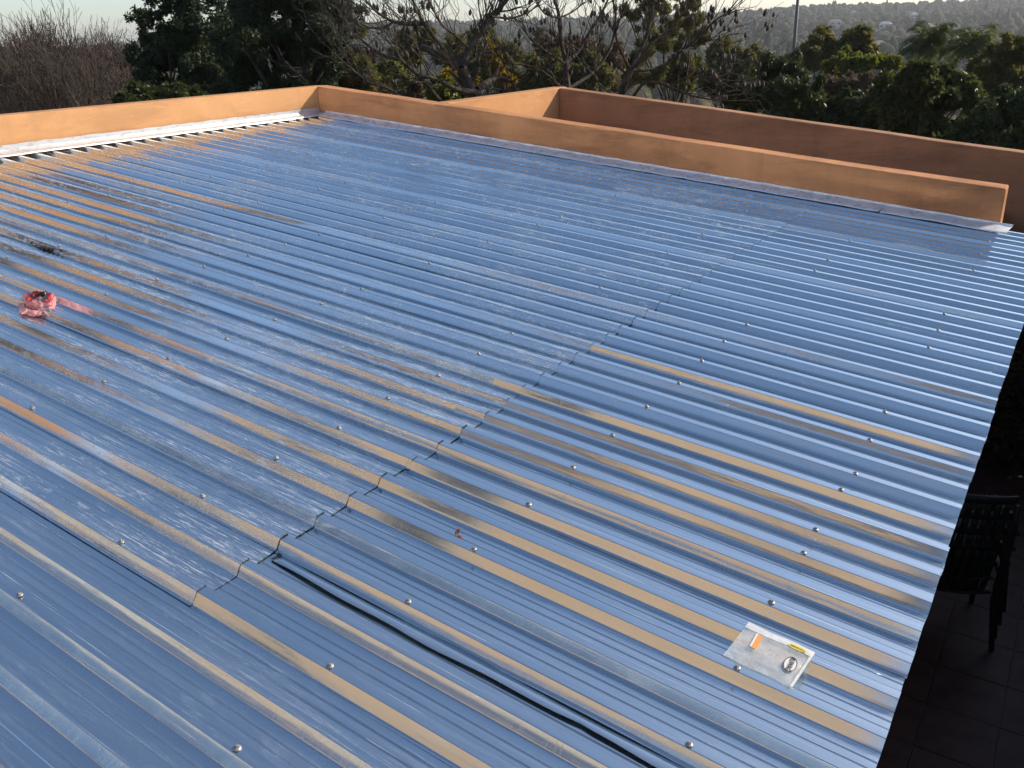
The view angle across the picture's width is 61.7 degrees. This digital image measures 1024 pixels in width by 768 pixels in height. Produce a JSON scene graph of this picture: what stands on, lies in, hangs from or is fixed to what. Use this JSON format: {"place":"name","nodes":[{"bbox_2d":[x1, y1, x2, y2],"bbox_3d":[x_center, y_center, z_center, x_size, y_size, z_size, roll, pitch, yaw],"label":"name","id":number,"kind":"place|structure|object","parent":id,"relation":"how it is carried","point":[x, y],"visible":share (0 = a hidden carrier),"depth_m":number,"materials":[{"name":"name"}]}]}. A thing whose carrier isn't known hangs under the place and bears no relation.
{"place":"outdoors","nodes":[
{"label":"outdoors","id":0,"kind":"place"},
{"bbox_2d":[0,0,963,46],"label":"sky","id":1,"kind":"structure","parent":0,"point":[113,10],"materials":[{"name":"white"}]},
{"bbox_2d":[247,11,979,131],"bbox_3d":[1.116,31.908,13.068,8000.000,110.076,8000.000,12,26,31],"label":"ground","id":2,"kind":"structure","parent":0,"point":[907,35],"depth_m":693.47,"materials":[{"name":"soil"}]},
{"bbox_2d":[0,83,35,113],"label":"bare tree","id":3,"kind":"object","parent":2,"relation":"on","point":[16,105],"visible":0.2,"depth_m":30.21,"materials":[{"name":"brown plant"}]},
{"bbox_2d":[1,20,38,106],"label":"bare tree","id":4,"kind":"object","parent":2,"relation":"on","point":[26,45],"visible":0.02,"depth_m":47.75,"materials":[{"name":"brown plant"}]},
{"bbox_2d":[0,9,52,46],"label":"bare tree","id":5,"kind":"object","parent":2,"relation":"on","point":[21,25],"visible":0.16,"depth_m":55.98,"materials":[{"name":"brown plant"}]},
{"bbox_2d":[0,18,55,112],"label":"bare tree","id":6,"kind":"object","parent":2,"relation":"on","point":[14,72],"visible":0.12,"depth_m":37.79,"materials":[{"name":"brown plant"}]},
{"bbox_2d":[0,39,80,111],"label":"bare tree","id":7,"kind":"object","parent":2,"relation":"on","point":[37,85],"visible":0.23,"depth_m":36.47,"materials":[{"name":"brown plant"}]},
{"bbox_2d":[2,0,81,95],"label":"bare tree","id":8,"kind":"object","parent":2,"relation":"on","point":[50,29],"visible":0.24,"depth_m":43.28,"materials":[{"name":"brown plant"}]},
{"bbox_2d":[9,25,88,54],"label":"bare tree","id":9,"kind":"object","parent":2,"relation":"on","point":[52,37],"visible":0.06,"depth_m":50.22,"materials":[{"name":"brown plant"}]},
{"bbox_2d":[0,39,100,110],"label":"bare tree","id":10,"kind":"object","parent":2,"relation":"on","point":[54,96],"visible":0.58,"depth_m":31.65,"materials":[{"name":"brown plant"}]},
{"bbox_2d":[22,20,122,96],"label":"bare tree","id":11,"kind":"object","parent":2,"relation":"on","point":[96,37],"visible":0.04,"depth_m":50.60,"materials":[{"name":"brown plant"}]},
{"bbox_2d":[41,17,103,105],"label":"bare tree","id":12,"kind":"object","parent":2,"relation":"on","point":[91,41],"visible":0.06,"depth_m":49.36,"materials":[{"name":"brown plant"}]},
{"bbox_2d":[66,42,89,107],"bbox_3d":[-18.899,-11.736,37.929,1.781,6.352,2.904,-8,23,-15],"label":"bare tree","id":13,"kind":"object","parent":2,"relation":"on","point":[77,83],"visible":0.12,"depth_m":37.53,"materials":[{"name":"brown plant"}]},
{"bbox_2d":[54,42,103,104],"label":"bare tree","id":14,"kind":"object","parent":2,"relation":"on","point":[79,71],"visible":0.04,"depth_m":42.14,"materials":[{"name":"brown plant"}]},
{"bbox_2d":[37,43,121,106],"bbox_3d":[-15.432,-9.517,31.726,2.208,5.844,2.884,5,23,18],"label":"bare tree","id":15,"kind":"object","parent":2,"relation":"on","point":[59,69],"visible":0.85,"depth_m":30.54,"materials":[{"name":"brown plant"}]},
{"bbox_2d":[0,17,169,113],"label":"brown scrub","id":16,"kind":"object","parent":2,"relation":"on","point":[118,56],"visible":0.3,"depth_m":34.73,"materials":[{"name":"plant"}]},
{"bbox_2d":[76,33,129,103],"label":"bare tree","id":17,"kind":"object","parent":2,"relation":"on","point":[105,75],"visible":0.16,"depth_m":40.44,"materials":[{"name":"brown plant"}]},
{"bbox_2d":[81,22,124,101],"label":"bare tree","id":18,"kind":"object","parent":2,"relation":"on","point":[111,48],"visible":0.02,"depth_m":59.52,"materials":[{"name":"brown plant"}]},
{"bbox_2d":[79,17,142,89],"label":"bare tree","id":19,"kind":"object","parent":2,"relation":"on","point":[109,39],"visible":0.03,"depth_m":53.22,"materials":[{"name":"brown plant"}]},
{"bbox_2d":[111,77,209,103],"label":"green shrub","id":20,"kind":"object","parent":2,"relation":"on","point":[135,91],"visible":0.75,"depth_m":15.38,"materials":[{"name":"green plant"}]},
{"bbox_2d":[0,85,328,158],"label":"parapet wall","id":21,"kind":"structure","parent":2,"relation":"on","point":[22,127],"depth_m":9.33,"materials":[{"name":"paint"}]},
{"bbox_2d":[121,0,226,94],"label":"evergreen tree","id":22,"kind":"object","parent":2,"relation":"on","point":[182,45],"visible":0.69,"depth_m":20.71,"materials":[{"name":"green plant"}]},
{"bbox_2d":[174,0,244,80],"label":"evergreen tree","id":23,"kind":"object","parent":2,"relation":"on","point":[219,5],"visible":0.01,"depth_m":22.29,"materials":[{"name":"green plant"}]},
{"bbox_2d":[204,0,368,93],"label":"evergreen tree","id":24,"kind":"object","parent":2,"relation":"on","point":[252,21],"visible":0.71,"depth_m":19.47,"materials":[{"name":"green plant"}]},
{"bbox_2d":[315,0,377,91],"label":"olive green tree","id":25,"kind":"object","parent":2,"relation":"on","point":[350,80],"visible":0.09,"depth_m":20.75,"materials":[{"name":"green plant"}]},
{"bbox_2d":[374,58,413,91],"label":"green bush","id":26,"kind":"object","parent":2,"relation":"on","point":[384,77],"visible":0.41,"depth_m":25.37,"materials":[{"name":"green plant"}]},
{"bbox_2d":[362,47,429,98],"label":"brown bush","id":27,"kind":"object","parent":2,"relation":"on","point":[416,87],"visible":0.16,"depth_m":23.04,"materials":[{"name":"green plant"}]},
{"bbox_2d":[377,26,437,90],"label":"green bush","id":28,"kind":"object","parent":2,"relation":"on","point":[416,58],"visible":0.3,"depth_m":28.50,"materials":[{"name":"green plant"}]},
{"bbox_2d":[256,0,561,101],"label":"pod tree","id":29,"kind":"object","parent":2,"relation":"on","point":[469,89],"visible":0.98,"depth_m":13.99,"materials":[{"name":"brown plant"}]},
{"bbox_2d":[423,75,466,101],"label":"green bush","id":30,"kind":"object","parent":2,"relation":"on","point":[443,92],"visible":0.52,"depth_m":19.03,"materials":[{"name":"green plant"}]},
{"bbox_2d":[435,36,517,95],"bbox_3d":[-0.912,-6.494,22.875,2.200,5.184,1.360,-7,23,-12],"label":"yellow bush","id":31,"kind":"object","parent":2,"relation":"on","point":[492,68],"visible":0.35,"depth_m":22.19,"materials":[{"name":"green plant"}]},
{"bbox_2d":[429,26,527,95],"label":"olive bush","id":32,"kind":"object","parent":2,"relation":"on","point":[482,72],"visible":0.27,"depth_m":40.60,"materials":[{"name":"green plant"}]},
{"bbox_2d":[441,87,564,118],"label":"parapet wall","id":33,"kind":"structure","parent":2,"relation":"on","point":[542,102],"depth_m":11.88,"materials":[{"name":"paint"}]},
{"bbox_2d":[448,0,630,94],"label":"pod tree","id":34,"kind":"object","parent":2,"relation":"on","point":[566,61],"visible":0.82,"depth_m":14.70,"materials":[{"name":"brown plant"}]},
{"bbox_2d":[64,0,1023,130],"bbox_3d":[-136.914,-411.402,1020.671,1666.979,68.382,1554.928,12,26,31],"label":"hillside wood","id":35,"kind":"object","parent":2,"relation":"on","point":[1007,15],"visible":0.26,"depth_m":794.94,"materials":[{"name":"green plant"}]},
{"bbox_2d":[490,46,618,94],"bbox_3d":[1.444,-9.745,31.556,5.214,4.961,2.549,12,26,31],"label":"dark bush","id":36,"kind":"object","parent":2,"relation":"on","point":[604,69],"visible":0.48,"depth_m":30.11,"materials":[{"name":"green plant"}]},
{"bbox_2d":[525,26,632,92],"bbox_3d":[2.928,-12.789,38.297,4.712,6.008,2.772,-8,23,-14],"label":"brown bush","id":37,"kind":"object","parent":2,"relation":"on","point":[616,56],"visible":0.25,"depth_m":37.00,"materials":[{"name":"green plant"}]},
{"bbox_2d":[317,86,1008,222],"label":"parapet wall","id":38,"kind":"structure","parent":2,"relation":"on","point":[976,199],"depth_m":8.77,"materials":[{"name":"paint"}]},
{"bbox_2d":[0,107,1023,767],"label":"metal roof","id":39,"kind":"structure","parent":38,"relation":"attached to","point":[288,407],"depth_m":3.61,"materials":[{"name":"blue metal"}]},
{"bbox_2d":[18,290,55,316],"bbox_3d":[-2.639,-0.453,4.756,0.211,0.093,0.282,-21,34,-41],"label":"red plastic bag","id":40,"kind":"object","parent":39,"relation":"on","point":[35,299],"visible":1,"depth_m":4.73,"materials":[{"name":"pink"}]},
{"bbox_2d":[30,242,60,252],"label":"dead leaves","id":41,"kind":"object","parent":39,"relation":"on","point":[46,248],"visible":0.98,"depth_m":5.71,"materials":[{"name":"black plant"}]},
{"bbox_2d":[455,528,462,538],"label":"dry leaf","id":42,"kind":"object","parent":39,"relation":"on","point":[457,531],"visible":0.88,"depth_m":3.06,"materials":[{"name":"brown plant"}]},
{"bbox_2d":[745,622,814,686],"bbox_3d":[0.761,0.796,2.536,0.216,0.012,0.186,19,30,30],"label":"plastic bag","id":43,"kind":"object","parent":39,"relation":"on","point":[789,664],"visible":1,"depth_m":2.56,"materials":[{"name":"white plastic"}]},
{"bbox_2d":[618,0,710,102],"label":"bushy tree","id":44,"kind":"object","parent":2,"relation":"on","point":[662,74],"visible":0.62,"depth_m":21.55,"materials":[{"name":"green plant"}]},
{"bbox_2d":[620,54,708,102],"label":"green bush","id":45,"kind":"object","parent":2,"relation":"on","point":[698,59],"visible":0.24,"depth_m":24.41,"materials":[{"name":"green plant"}]},
{"bbox_2d":[566,0,800,114],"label":"pod tree","id":46,"kind":"object","parent":2,"relation":"on","point":[630,69],"visible":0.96,"depth_m":14.46,"materials":[{"name":"brown plant"}]},
{"bbox_2d":[696,34,762,104],"bbox_3d":[8.860,-11.568,35.338,2.682,5.304,2.377,-4,22,-5],"label":"olive bush","id":47,"kind":"object","parent":2,"relation":"on","point":[728,49],"visible":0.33,"depth_m":34.01,"materials":[{"name":"green plant"}]},
{"bbox_2d":[700,47,827,117],"bbox_3d":[6.319,-6.036,21.738,3.320,4.595,2.377,12,26,31],"label":"hedge bush","id":48,"kind":"object","parent":2,"relation":"on","point":[789,94],"visible":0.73,"depth_m":20.77,"materials":[{"name":"green plant"}]},
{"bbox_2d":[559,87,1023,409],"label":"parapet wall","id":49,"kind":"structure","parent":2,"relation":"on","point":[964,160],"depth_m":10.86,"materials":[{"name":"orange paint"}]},
{"bbox_2d":[792,0,798,50],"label":"utility pole","id":50,"kind":"object","parent":2,"relation":"on","point":[795,26],"visible":0.3,"depth_m":52.82,"materials":[{"name":"grey"}]},
{"bbox_2d":[783,23,880,86],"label":"olive tree","id":51,"kind":"object","parent":2,"relation":"on","point":[820,46],"visible":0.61,"depth_m":40.01,"materials":[{"name":"green plant"}]},
{"bbox_2d":[828,19,842,28],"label":"house","id":52,"kind":"structure","parent":2,"relation":"on","point":[837,23],"depth_m":772.60,"materials":[{"name":"grey paint"}]},
{"bbox_2d":[821,69,876,99],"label":"brown bush","id":53,"kind":"object","parent":2,"relation":"on","point":[833,86],"visible":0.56,"depth_m":26.48,"materials":[{"name":"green plant"}]},
{"bbox_2d":[790,85,908,130],"bbox_3d":[7.738,-5.085,20.317,2.931,3.766,1.748,12,26,31],"label":"hedge bush","id":54,"kind":"object","parent":2,"relation":"on","point":[848,106],"visible":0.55,"depth_m":19.81,"materials":[{"name":"green plant"}]},
{"bbox_2d":[820,44,905,120],"bbox_3d":[12.875,-10.175,32.004,3.020,4.744,1.946,5,23,17],"label":"green bush","id":55,"kind":"object","parent":2,"relation":"on","point":[858,62],"visible":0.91,"depth_m":31.18,"materials":[{"name":"green plant"}]},
{"bbox_2d":[873,40,885,45],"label":"house","id":56,"kind":"structure","parent":2,"relation":"on","point":[878,42],"depth_m":503.99,"materials":[{"name":"white concrete"}]},
{"bbox_2d":[879,21,891,29],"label":"house","id":57,"kind":"structure","parent":2,"relation":"on","point":[883,24],"depth_m":718.33,"materials":[{"name":"grey paint"}]},
{"bbox_2d":[910,12,918,18],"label":"house","id":58,"kind":"structure","parent":2,"relation":"on","point":[914,15],"depth_m":857.54,"materials":[{"name":"grey paint"}]},
{"bbox_2d":[866,56,988,137],"bbox_3d":[8.916,-4.843,18.742,2.452,4.398,1.889,-7,23,-11],"label":"broadleaf bush","id":59,"kind":"object","parent":2,"relation":"on","point":[934,93],"visible":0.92,"depth_m":18.00,"materials":[{"name":"green plant"}]},
{"bbox_2d":[897,20,964,68],"bbox_3d":[17.413,-12.422,36.366,2.703,5.610,2.654,12,26,31],"label":"palm tree","id":60,"kind":"object","parent":2,"relation":"on","point":[930,42],"visible":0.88,"depth_m":35.14,"materials":[{"name":"green plant"}]},
{"bbox_2d":[937,23,1001,117],"bbox_3d":[18.064,-11.383,33.900,2.805,5.286,2.774,12,26,31],"label":"palm tree","id":61,"kind":"object","parent":2,"relation":"on","point":[967,47],"visible":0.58,"depth_m":32.88,"materials":[{"name":"green plant"}]},
{"bbox_2d":[931,82,1023,149],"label":"hedge bush","id":62,"kind":"object","parent":2,"relation":"on","point":[997,116],"visible":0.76,"depth_m":16.14,"materials":[{"name":"green plant"}]},
{"bbox_2d":[964,31,1023,96],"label":"bush","id":63,"kind":"object","parent":2,"relation":"on","point":[1005,64],"visible":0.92,"depth_m":24.92,"materials":[{"name":"green plant"}]},
{"bbox_2d":[876,407,1023,767],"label":"patio floor","id":64,"kind":"structure","parent":0,"point":[960,703],"depth_m":6.24,"materials":[{"name":"beige tile"}]},
{"bbox_2d":[936,540,1002,651],"bbox_3d":[3.418,1.468,6.691,0.613,0.943,0.650,3,23,13],"label":"armchair","id":65,"kind":"object","parent":64,"relation":"on","point":[959,585],"visible":0.48,"depth_m":6.40,"materials":[{"name":"black plastic"}]},
{"bbox_2d":[941,525,1010,638],"bbox_3d":[3.397,1.344,6.613,0.613,0.943,0.650,3,23,13],"label":"armchair","id":66,"kind":"object","parent":65,"relation":"on","point":[990,534],"visible":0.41,"depth_m":6.25,"materials":[{"name":"black plastic"}]},
{"bbox_2d":[948,509,1015,625],"bbox_3d":[3.383,1.222,6.531,0.613,0.943,0.650,3,23,13],"label":"armchair","id":67,"kind":"object","parent":66,"relation":"on","point":[995,519],"visible":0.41,"depth_m":6.12,"materials":[{"name":"black plastic"}]},
{"bbox_2d":[953,494,1020,611],"bbox_3d":[3.370,1.099,6.448,0.613,0.943,0.650,3,23,13],"label":"armchair","id":68,"kind":"object","parent":67,"relation":"on","point":[996,505],"visible":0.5,"depth_m":6.05,"materials":[{"name":"black plastic"}]}
]}

